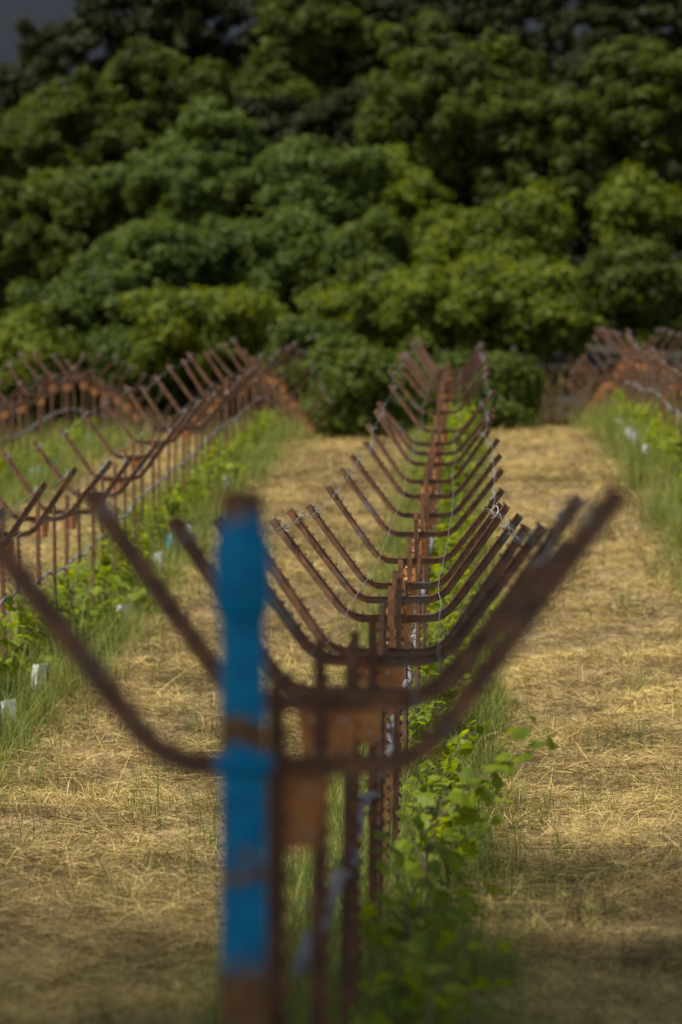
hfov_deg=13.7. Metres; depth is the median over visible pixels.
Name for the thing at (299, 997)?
grass
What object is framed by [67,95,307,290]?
tree
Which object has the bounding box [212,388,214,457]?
stake
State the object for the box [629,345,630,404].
stake
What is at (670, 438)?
grapevine
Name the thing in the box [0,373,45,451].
trellis post
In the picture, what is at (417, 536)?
stake
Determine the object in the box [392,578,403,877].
stake
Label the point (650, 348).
trellis post
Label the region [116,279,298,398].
tree
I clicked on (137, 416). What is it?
trellis post
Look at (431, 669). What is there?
grapevine
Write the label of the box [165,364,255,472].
trellis post
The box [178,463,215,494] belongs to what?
grapevine
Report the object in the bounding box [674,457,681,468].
grapevine
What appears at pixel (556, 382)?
dry brush
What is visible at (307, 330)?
shrub
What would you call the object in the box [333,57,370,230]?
tree
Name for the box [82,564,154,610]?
grapevine
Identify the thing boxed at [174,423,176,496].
stake
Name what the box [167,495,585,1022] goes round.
trellis post
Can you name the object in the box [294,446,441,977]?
drip line
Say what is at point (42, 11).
sky
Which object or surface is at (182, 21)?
tree
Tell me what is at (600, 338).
tree
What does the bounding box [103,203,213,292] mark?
tree
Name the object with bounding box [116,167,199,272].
tree
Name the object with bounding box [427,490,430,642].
stake
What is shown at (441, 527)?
grapevine
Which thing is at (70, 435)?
grapevine
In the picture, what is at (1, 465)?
grapevine
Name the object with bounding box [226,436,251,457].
grapevine
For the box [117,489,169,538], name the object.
grapevine
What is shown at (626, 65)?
tree
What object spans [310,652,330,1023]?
stake
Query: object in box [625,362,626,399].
stake
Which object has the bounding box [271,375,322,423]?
trellis post
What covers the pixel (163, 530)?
trellis wire
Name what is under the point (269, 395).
stake
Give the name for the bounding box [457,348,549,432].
shrub
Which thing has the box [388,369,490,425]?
trellis post
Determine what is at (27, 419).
stake
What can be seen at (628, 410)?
grapevine
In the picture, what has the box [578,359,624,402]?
trellis post
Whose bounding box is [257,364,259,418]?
stake
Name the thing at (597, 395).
trellis post
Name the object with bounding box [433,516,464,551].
grapevine
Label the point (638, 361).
trellis post
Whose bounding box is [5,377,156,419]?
trellis wire
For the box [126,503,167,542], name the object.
grapevine
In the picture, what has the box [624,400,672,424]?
grapevine
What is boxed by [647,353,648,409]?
stake
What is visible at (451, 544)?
grapevine
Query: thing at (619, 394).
grapevine
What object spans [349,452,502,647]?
trellis post
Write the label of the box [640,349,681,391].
trellis post
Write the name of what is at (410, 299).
tree
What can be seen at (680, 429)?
stake
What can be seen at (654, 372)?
trellis post
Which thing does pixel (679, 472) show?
grapevine
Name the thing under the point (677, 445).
grapevine
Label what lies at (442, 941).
grapevine
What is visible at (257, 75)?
tree
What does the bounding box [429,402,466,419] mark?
grapevine
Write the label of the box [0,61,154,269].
tree
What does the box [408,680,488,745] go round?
grapevine
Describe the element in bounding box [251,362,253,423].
stake
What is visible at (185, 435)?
trellis post
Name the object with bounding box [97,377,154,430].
trellis post
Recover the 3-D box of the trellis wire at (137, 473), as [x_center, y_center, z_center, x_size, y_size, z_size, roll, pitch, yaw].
[-1.540,-1.151,44.656,0.081,3.115,50.400,0,0,3]
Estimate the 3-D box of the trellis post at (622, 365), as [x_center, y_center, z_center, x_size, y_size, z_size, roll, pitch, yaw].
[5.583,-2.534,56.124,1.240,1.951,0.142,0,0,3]
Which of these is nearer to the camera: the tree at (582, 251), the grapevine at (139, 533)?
the grapevine at (139, 533)
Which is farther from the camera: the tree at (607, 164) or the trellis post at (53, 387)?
the tree at (607, 164)
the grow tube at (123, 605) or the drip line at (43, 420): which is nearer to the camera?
the grow tube at (123, 605)
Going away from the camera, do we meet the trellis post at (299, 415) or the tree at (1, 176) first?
the trellis post at (299, 415)
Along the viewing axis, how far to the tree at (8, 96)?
131.46 m
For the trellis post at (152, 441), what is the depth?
33.86 m
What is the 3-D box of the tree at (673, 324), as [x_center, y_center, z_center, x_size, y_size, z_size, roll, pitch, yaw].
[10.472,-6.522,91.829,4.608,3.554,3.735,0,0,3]
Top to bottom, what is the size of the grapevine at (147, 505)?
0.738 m
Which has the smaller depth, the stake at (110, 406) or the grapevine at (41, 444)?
the grapevine at (41, 444)
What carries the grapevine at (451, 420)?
on the ground at (334, 680)
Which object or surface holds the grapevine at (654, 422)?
on the ground at (334, 680)
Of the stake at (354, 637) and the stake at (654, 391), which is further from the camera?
the stake at (654, 391)
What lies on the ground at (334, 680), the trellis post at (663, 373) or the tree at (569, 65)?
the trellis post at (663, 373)
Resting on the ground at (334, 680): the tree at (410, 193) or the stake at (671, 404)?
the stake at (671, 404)
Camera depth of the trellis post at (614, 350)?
54.33 m
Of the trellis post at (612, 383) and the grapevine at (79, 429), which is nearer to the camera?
the grapevine at (79, 429)
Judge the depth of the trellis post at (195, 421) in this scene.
35.66 m
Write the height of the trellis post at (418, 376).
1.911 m
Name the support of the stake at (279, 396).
on the ground at (334, 680)
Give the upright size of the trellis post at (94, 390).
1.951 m
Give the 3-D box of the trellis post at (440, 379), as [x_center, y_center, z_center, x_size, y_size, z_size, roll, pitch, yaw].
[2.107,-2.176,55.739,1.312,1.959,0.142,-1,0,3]
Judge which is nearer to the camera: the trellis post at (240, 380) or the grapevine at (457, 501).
the grapevine at (457, 501)
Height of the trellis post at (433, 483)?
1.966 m
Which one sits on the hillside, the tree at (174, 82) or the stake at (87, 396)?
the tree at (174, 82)
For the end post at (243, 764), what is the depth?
5.15 m
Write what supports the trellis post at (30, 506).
on the ground at (334, 680)
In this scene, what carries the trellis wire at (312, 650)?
attached to the trellis post at (367, 730)
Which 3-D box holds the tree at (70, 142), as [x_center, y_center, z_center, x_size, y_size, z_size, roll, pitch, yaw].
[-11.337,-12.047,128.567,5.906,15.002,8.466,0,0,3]
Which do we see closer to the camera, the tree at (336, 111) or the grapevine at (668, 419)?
the grapevine at (668, 419)
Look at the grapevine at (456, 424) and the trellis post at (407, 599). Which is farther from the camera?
the grapevine at (456, 424)
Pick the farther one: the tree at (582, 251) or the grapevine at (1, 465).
the tree at (582, 251)
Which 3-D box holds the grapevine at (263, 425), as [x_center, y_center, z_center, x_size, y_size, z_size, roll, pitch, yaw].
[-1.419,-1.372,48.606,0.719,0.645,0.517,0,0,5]
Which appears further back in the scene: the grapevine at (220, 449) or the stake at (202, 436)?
the grapevine at (220, 449)
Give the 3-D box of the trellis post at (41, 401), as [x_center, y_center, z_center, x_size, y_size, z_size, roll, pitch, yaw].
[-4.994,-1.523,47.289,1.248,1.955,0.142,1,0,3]
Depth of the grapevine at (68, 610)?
25.23 m
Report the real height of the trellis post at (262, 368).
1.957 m
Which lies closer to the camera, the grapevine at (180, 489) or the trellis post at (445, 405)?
the grapevine at (180, 489)
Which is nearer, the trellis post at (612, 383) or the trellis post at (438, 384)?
the trellis post at (438, 384)
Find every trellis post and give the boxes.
[0,372,60,457]
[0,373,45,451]
[0,380,25,412]
[0,460,112,583]
[0,466,77,677]
[0,478,629,1023]
[0,506,7,517]
[1,451,134,603]
[5,361,78,442]
[5,481,48,541]
[17,351,87,439]
[31,351,102,427]
[32,441,158,607]
[50,353,118,431]
[58,426,177,570]
[64,358,127,423]
[72,363,134,433]
[79,406,191,542]
[81,488,568,1023]
[90,370,146,432]
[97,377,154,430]
[100,397,205,546]
[109,388,163,438]
[123,385,221,501]
[124,399,174,439]
[139,385,232,494]
[153,374,244,480]
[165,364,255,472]
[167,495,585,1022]
[181,359,259,451]
[186,351,265,448]
[203,351,276,440]
[209,347,283,439]
[212,516,546,971]
[222,341,291,424]
[231,337,298,418]
[235,348,301,418]
[241,349,307,418]
[251,356,314,423]
[257,368,315,423]
[269,513,523,833]
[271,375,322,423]
[271,387,325,427]
[271,523,529,893]
[277,390,328,435]
[280,398,334,430]
[286,502,509,613]
[287,404,335,433]
[305,502,502,741]
[325,486,504,710]
[339,467,504,683]
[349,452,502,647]
[363,438,499,512]
[365,423,491,554]
[374,409,494,548]
[376,398,487,525]
[377,407,494,530]
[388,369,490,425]
[388,384,496,523]
[395,362,491,468]
[397,352,489,460]
[401,351,486,389]
[403,356,486,448]
[405,351,485,385]
[409,340,484,424]
[414,336,482,417]
[415,352,479,385]
[416,346,477,371]
[417,343,475,405]
[419,340,477,420]
[421,362,480,406]
[562,378,593,416]
[566,384,602,412]
[569,380,619,410]
[570,369,609,410]
[574,365,603,402]
[575,360,628,409]
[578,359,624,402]
[581,355,634,404]
[586,343,645,397]
[592,335,654,399]
[594,327,661,402]
[599,326,667,406]
[604,329,673,410]
[610,329,681,404]
[614,331,681,411]
[624,334,681,431]
[625,328,681,422]
[630,342,679,436]
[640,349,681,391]
[647,345,677,385]
[657,358,681,389]
[668,367,681,384]
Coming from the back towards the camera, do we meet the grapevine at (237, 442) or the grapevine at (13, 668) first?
the grapevine at (237, 442)
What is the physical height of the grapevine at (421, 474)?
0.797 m
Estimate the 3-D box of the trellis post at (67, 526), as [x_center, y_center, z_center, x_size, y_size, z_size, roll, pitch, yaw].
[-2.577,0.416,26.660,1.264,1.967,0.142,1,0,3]
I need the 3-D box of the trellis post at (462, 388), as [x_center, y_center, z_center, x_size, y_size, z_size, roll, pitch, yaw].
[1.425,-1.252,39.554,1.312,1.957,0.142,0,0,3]
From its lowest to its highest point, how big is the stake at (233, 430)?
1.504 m
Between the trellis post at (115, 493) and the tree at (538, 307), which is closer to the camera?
the trellis post at (115, 493)
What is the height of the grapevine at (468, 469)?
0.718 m
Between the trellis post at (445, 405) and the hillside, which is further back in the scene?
the hillside
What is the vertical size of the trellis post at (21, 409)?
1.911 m
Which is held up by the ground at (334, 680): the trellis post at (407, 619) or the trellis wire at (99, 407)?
the trellis post at (407, 619)
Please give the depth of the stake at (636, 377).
51.61 m
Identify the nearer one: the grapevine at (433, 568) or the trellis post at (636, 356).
the grapevine at (433, 568)
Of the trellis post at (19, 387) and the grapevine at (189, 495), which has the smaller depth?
the grapevine at (189, 495)
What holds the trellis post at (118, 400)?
on the ground at (334, 680)
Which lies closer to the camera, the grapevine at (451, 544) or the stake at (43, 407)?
the grapevine at (451, 544)
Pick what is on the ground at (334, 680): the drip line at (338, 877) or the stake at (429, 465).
the stake at (429, 465)
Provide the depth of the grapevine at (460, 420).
46.36 m
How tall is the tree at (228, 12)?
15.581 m
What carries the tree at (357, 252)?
on the hillside
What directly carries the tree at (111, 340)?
on the hillside
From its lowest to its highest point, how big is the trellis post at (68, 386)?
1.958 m
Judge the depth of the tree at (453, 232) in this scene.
85.89 m
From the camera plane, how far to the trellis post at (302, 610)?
12.59 m
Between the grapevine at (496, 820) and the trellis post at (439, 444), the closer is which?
the grapevine at (496, 820)
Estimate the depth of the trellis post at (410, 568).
19.79 m
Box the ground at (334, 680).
[0,430,681,1023]
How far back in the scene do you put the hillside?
80.95 m
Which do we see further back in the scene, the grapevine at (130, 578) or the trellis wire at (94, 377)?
the trellis wire at (94, 377)
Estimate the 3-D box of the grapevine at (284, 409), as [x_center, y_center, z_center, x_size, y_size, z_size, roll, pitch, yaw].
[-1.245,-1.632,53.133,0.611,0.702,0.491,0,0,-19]
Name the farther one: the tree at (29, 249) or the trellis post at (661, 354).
the tree at (29, 249)
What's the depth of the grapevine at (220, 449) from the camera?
41.52 m
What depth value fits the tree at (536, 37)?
124.72 m
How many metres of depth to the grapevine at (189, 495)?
36.88 m
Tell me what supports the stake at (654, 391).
on the ground at (334, 680)
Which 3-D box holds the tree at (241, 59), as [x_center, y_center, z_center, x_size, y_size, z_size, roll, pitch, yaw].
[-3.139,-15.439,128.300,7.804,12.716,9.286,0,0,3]
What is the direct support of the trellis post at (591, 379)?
on the ground at (334, 680)
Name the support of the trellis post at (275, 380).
on the ground at (334, 680)
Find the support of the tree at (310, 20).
on the hillside
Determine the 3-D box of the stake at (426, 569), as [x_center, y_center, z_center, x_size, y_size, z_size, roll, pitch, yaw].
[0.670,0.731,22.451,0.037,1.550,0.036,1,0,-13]
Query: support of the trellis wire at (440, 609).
attached to the trellis post at (376, 669)
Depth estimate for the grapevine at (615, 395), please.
54.51 m
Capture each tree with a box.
[0,14,72,103]
[0,61,20,125]
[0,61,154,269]
[0,126,63,403]
[0,163,127,289]
[0,269,42,396]
[0,298,86,423]
[4,233,178,343]
[39,89,91,230]
[40,333,129,411]
[53,0,227,117]
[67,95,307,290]
[82,315,202,408]
[95,33,237,273]
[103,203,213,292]
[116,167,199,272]
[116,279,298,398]
[155,0,301,151]
[161,199,338,318]
[205,26,260,168]
[219,133,390,311]
[222,35,336,139]
[230,78,397,226]
[250,0,382,130]
[284,0,438,145]
[290,204,416,347]
[294,247,502,367]
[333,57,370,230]
[335,140,454,233]
[354,9,578,218]
[369,0,527,68]
[399,199,544,348]
[417,131,528,199]
[425,250,607,362]
[448,0,679,86]
[466,68,611,244]
[495,176,580,357]
[516,25,577,188]
[534,136,669,183]
[549,48,662,137]
[563,216,602,293]
[564,260,606,344]
[573,231,681,368]
[578,35,681,181]
[582,159,681,247]
[611,258,681,350]
[613,0,681,256]
[653,28,681,172]
[658,159,681,265]
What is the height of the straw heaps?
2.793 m
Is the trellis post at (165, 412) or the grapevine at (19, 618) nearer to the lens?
the grapevine at (19, 618)
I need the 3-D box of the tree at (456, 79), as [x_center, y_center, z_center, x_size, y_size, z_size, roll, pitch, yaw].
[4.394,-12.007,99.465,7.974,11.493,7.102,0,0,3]
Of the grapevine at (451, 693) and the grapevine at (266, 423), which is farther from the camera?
the grapevine at (266, 423)
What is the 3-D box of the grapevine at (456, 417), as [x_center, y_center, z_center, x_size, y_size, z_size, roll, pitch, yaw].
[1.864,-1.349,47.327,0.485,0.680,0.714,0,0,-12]
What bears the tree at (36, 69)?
on the hillside
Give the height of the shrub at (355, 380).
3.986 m
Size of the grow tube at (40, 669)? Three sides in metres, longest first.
0.238 x 0.090 x 0.090 m
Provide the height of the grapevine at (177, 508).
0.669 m
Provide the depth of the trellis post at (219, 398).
42.85 m
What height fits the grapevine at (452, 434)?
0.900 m
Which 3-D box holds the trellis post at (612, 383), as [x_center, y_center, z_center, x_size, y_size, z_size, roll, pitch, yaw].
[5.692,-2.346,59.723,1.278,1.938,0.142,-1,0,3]
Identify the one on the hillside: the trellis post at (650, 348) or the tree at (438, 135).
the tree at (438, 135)
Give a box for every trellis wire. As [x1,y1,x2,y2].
[0,342,290,459]
[0,345,412,536]
[4,364,287,516]
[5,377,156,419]
[7,354,167,397]
[8,343,333,509]
[11,369,321,539]
[168,366,436,730]
[409,369,461,730]
[480,347,589,553]
[565,328,681,385]
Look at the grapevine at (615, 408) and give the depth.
51.97 m
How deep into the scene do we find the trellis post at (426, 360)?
53.98 m
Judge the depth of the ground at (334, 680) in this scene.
20.49 m
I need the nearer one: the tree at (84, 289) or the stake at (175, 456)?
the stake at (175, 456)
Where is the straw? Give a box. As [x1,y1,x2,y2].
[0,413,681,1023]
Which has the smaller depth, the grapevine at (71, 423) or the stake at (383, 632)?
the stake at (383, 632)
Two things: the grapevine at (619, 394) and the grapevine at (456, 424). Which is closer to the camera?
the grapevine at (456, 424)
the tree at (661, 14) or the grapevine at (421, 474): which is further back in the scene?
the tree at (661, 14)
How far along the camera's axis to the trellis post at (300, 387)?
59.04 m
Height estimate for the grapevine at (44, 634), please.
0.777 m
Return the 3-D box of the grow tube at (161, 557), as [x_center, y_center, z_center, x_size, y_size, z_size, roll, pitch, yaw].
[-1.996,0.563,31.271,0.090,0.256,0.090,-5,3,15]
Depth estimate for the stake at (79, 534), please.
27.54 m
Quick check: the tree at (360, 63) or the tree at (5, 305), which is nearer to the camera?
the tree at (5, 305)
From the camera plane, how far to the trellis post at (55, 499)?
23.07 m
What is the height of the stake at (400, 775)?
1.555 m
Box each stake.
[11,399,13,473]
[16,519,22,680]
[26,385,28,462]
[42,382,44,448]
[52,504,56,603]
[61,374,64,438]
[73,375,74,428]
[77,489,81,612]
[87,376,88,427]
[100,379,102,430]
[101,476,105,590]
[110,388,111,429]
[121,388,122,429]
[123,450,127,528]
[140,437,144,538]
[158,427,160,517]
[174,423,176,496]
[187,404,190,492]
[200,399,203,464]
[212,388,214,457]
[223,386,226,456]
[231,381,234,444]
[242,395,244,436]
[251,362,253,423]
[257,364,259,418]
[265,366,266,411]
[269,372,270,408]
[278,375,280,416]
[283,378,284,424]
[289,391,290,422]
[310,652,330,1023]
[340,665,357,1023]
[351,632,361,1003]
[378,603,387,921]
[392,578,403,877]
[395,589,401,830]
[402,581,409,783]
[414,555,422,713]
[415,519,420,683]
[423,506,429,646]
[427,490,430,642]
[428,453,431,564]
[435,427,439,525]
[436,413,438,428]
[618,360,619,392]
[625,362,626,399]
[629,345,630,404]
[635,351,637,410]
[641,363,642,409]
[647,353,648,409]
[653,358,655,418]
[661,361,663,419]
[670,386,672,436]
[679,374,681,447]
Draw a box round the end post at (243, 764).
[213,490,272,1023]
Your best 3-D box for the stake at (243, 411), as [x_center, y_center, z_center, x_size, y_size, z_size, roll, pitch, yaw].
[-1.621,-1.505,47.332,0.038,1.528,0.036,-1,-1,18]
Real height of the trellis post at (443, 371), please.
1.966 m
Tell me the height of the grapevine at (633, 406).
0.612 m
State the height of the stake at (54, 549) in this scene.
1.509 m
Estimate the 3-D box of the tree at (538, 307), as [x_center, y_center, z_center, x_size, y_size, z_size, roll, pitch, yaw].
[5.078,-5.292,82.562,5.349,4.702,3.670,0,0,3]
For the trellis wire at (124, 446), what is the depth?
32.57 m
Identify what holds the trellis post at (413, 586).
on the ground at (334, 680)
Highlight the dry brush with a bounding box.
[0,345,681,447]
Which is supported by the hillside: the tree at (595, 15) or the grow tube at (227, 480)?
the tree at (595, 15)
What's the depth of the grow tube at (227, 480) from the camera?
39.95 m
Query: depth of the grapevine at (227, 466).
39.57 m
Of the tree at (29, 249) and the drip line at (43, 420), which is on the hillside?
the tree at (29, 249)
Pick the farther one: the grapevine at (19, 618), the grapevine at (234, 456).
the grapevine at (234, 456)
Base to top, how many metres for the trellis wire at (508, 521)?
3.229 m
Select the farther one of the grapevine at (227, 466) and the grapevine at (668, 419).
the grapevine at (668, 419)
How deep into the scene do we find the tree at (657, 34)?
125.32 m
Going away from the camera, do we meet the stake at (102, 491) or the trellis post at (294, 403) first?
the stake at (102, 491)
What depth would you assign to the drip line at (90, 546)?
32.48 m
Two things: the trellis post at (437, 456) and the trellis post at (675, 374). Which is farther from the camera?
the trellis post at (675, 374)
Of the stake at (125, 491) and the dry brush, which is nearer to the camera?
the stake at (125, 491)
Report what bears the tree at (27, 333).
on the hillside
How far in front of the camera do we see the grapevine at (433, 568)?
26.50 m
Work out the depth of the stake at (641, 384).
49.81 m
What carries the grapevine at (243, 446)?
on the ground at (334, 680)
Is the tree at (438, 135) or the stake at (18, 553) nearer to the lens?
the stake at (18, 553)
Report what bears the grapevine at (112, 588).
on the ground at (334, 680)
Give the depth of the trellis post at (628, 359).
50.74 m
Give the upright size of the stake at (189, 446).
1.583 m
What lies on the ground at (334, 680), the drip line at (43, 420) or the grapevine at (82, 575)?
the grapevine at (82, 575)
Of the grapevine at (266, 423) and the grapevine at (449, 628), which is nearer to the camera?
the grapevine at (449, 628)
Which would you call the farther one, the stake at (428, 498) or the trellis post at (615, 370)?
the trellis post at (615, 370)
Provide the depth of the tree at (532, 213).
86.91 m
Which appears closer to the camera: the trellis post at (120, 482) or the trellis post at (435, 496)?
the trellis post at (435, 496)
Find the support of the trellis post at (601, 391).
on the ground at (334, 680)
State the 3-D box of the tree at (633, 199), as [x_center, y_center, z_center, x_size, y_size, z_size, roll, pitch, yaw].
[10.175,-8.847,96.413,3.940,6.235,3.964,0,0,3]
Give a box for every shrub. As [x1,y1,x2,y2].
[256,310,353,438]
[287,331,433,441]
[384,365,435,434]
[417,343,490,430]
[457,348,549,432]
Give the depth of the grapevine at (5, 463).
43.42 m
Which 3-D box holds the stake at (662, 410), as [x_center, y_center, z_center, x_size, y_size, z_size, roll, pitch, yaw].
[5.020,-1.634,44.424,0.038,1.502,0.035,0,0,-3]
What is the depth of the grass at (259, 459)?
27.20 m
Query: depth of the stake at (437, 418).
35.05 m
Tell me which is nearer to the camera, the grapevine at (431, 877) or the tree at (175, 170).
the grapevine at (431, 877)
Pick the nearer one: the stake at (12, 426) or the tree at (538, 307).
the stake at (12, 426)
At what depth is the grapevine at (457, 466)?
37.19 m
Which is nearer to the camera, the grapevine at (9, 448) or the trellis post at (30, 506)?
the trellis post at (30, 506)
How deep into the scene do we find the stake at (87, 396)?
53.56 m
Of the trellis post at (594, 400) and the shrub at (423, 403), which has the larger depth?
the shrub at (423, 403)
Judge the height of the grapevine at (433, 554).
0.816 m
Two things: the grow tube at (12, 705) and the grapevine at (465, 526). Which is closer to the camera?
the grow tube at (12, 705)
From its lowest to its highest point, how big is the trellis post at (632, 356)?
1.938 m
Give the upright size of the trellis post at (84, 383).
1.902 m
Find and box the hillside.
[0,342,681,440]
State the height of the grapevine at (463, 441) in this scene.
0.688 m
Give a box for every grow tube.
[0,699,15,728]
[31,664,47,692]
[117,603,128,623]
[154,551,164,570]
[166,533,177,551]
[223,473,231,489]
[626,426,632,439]
[630,432,637,448]
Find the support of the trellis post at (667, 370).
on the ground at (334, 680)
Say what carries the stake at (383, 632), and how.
on the ground at (334, 680)
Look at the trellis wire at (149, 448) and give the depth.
27.26 m
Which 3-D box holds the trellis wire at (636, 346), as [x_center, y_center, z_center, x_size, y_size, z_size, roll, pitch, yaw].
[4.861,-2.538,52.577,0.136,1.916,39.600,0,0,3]
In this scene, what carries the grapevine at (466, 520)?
on the ground at (334, 680)
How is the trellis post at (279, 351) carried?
on the ground at (334, 680)
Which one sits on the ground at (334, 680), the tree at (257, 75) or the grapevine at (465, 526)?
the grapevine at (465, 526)
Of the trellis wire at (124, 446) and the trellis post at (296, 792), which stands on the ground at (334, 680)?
the trellis post at (296, 792)
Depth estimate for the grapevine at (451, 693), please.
19.30 m
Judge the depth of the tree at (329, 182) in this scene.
89.89 m
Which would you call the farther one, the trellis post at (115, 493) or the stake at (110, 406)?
the stake at (110, 406)
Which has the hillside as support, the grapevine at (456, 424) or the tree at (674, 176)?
the tree at (674, 176)
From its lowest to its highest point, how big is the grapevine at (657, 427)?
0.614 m
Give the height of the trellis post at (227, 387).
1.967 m
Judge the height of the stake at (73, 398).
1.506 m
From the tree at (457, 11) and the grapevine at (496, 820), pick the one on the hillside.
the tree at (457, 11)
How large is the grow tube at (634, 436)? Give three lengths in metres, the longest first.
0.278 x 0.090 x 0.090 m
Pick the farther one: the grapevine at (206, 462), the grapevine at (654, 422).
the grapevine at (654, 422)
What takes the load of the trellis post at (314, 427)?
on the ground at (334, 680)
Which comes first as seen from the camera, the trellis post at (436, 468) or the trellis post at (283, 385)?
the trellis post at (436, 468)
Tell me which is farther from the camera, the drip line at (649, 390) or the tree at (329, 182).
the tree at (329, 182)
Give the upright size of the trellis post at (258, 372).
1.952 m
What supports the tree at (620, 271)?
on the hillside
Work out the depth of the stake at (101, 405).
55.37 m
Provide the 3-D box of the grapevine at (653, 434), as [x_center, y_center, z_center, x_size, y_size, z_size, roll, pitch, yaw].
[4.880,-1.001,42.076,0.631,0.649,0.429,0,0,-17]
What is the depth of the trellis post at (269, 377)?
53.64 m
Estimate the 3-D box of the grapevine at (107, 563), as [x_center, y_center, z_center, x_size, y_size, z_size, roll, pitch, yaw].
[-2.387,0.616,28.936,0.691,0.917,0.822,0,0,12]
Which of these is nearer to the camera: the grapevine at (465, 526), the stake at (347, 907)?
the stake at (347, 907)
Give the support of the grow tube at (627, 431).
on the ground at (334, 680)
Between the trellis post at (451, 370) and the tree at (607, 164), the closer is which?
the trellis post at (451, 370)
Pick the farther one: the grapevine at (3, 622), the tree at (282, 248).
the tree at (282, 248)
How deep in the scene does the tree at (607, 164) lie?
106.05 m
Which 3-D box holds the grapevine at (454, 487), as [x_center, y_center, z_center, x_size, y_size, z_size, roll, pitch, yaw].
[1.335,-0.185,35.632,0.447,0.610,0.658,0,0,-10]
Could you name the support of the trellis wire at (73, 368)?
attached to the trellis post
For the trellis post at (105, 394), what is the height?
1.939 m
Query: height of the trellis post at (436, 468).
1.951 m
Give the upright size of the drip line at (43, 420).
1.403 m
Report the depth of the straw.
16.68 m
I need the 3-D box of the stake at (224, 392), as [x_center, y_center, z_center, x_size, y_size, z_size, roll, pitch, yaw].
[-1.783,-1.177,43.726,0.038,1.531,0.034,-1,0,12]
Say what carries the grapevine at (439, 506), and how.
on the ground at (334, 680)
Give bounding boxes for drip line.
[0,396,290,605]
[0,407,137,442]
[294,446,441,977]
[608,381,681,417]
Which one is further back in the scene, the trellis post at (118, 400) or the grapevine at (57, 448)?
the trellis post at (118, 400)
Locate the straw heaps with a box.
[0,465,681,1023]
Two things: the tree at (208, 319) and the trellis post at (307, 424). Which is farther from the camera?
the tree at (208, 319)
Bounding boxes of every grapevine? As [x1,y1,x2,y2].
[0,448,21,477]
[0,460,11,491]
[0,584,56,673]
[0,611,53,699]
[0,613,25,682]
[6,447,28,475]
[10,579,97,656]
[10,588,64,651]
[14,446,31,468]
[24,437,53,457]
[27,441,59,465]
[48,436,70,454]
[49,423,79,448]
[56,561,100,623]
[57,425,84,446]
[58,418,77,434]
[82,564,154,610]
[83,576,123,619]
[84,533,134,607]
[109,523,154,559]
[112,532,168,576]
[112,561,140,593]
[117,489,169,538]
[120,497,194,549]
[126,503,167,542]
[151,484,190,517]
[156,478,204,518]
[156,481,207,512]
[169,472,212,505]
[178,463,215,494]
[197,439,228,466]
[197,446,245,487]
[203,455,224,488]
[219,435,256,453]
[219,440,243,463]
[222,431,254,448]
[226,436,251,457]
[227,445,246,464]
[236,413,278,441]
[241,409,278,433]
[247,425,264,450]
[255,410,281,431]
[263,406,286,423]
[339,828,504,955]
[349,937,520,1023]
[358,903,466,1023]
[366,806,489,882]
[387,705,477,783]
[387,742,475,836]
[388,875,472,940]
[395,713,557,906]
[401,757,513,807]
[402,540,475,598]
[407,682,504,848]
[408,659,480,734]
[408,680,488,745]
[411,449,464,493]
[412,566,503,632]
[412,603,467,653]
[412,660,472,704]
[414,607,478,680]
[418,754,501,796]
[427,414,488,450]
[427,419,484,463]
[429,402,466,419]
[429,568,465,616]
[429,606,459,638]
[430,553,477,607]
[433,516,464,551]
[434,522,473,557]
[435,504,497,539]
[436,533,481,570]
[437,502,473,526]
[438,493,484,523]
[440,484,480,511]
[441,473,465,502]
[442,445,476,491]
[443,441,475,486]
[445,514,474,538]
[446,415,471,439]
[446,419,472,440]
[447,412,463,433]
[449,432,486,453]
[450,400,484,430]
[608,398,630,414]
[609,389,625,406]
[615,389,625,403]
[623,403,644,418]
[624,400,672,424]
[628,401,648,420]
[636,401,667,421]
[642,412,669,446]
[644,426,675,451]
[648,421,672,438]
[648,423,669,443]
[652,408,672,423]
[655,422,681,458]
[660,432,681,456]
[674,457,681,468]
[677,470,681,481]
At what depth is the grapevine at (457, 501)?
34.59 m
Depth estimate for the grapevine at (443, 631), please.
22.89 m
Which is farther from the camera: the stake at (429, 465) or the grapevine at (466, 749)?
the stake at (429, 465)
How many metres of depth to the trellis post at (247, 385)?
46.45 m
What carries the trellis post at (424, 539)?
on the ground at (334, 680)
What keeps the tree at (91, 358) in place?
on the hillside
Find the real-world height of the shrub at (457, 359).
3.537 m
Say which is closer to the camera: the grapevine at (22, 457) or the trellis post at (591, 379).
the grapevine at (22, 457)
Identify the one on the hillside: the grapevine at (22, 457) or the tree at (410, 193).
the tree at (410, 193)
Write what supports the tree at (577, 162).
on the hillside
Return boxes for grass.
[0,391,164,525]
[0,397,323,803]
[57,413,633,1023]
[560,372,681,613]
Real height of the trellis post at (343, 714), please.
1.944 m
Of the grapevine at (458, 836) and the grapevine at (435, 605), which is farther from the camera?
the grapevine at (435, 605)
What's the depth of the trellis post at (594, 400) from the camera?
68.73 m
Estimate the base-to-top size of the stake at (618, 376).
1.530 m
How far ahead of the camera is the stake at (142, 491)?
32.93 m
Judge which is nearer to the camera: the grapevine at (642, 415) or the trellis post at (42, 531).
the trellis post at (42, 531)
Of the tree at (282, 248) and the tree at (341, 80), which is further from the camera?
the tree at (341, 80)
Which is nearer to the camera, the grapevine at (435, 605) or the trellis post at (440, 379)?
the grapevine at (435, 605)
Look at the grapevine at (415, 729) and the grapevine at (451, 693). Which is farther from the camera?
the grapevine at (451, 693)
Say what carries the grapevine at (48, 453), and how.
on the ground at (334, 680)
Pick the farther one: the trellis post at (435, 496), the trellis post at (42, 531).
the trellis post at (435, 496)

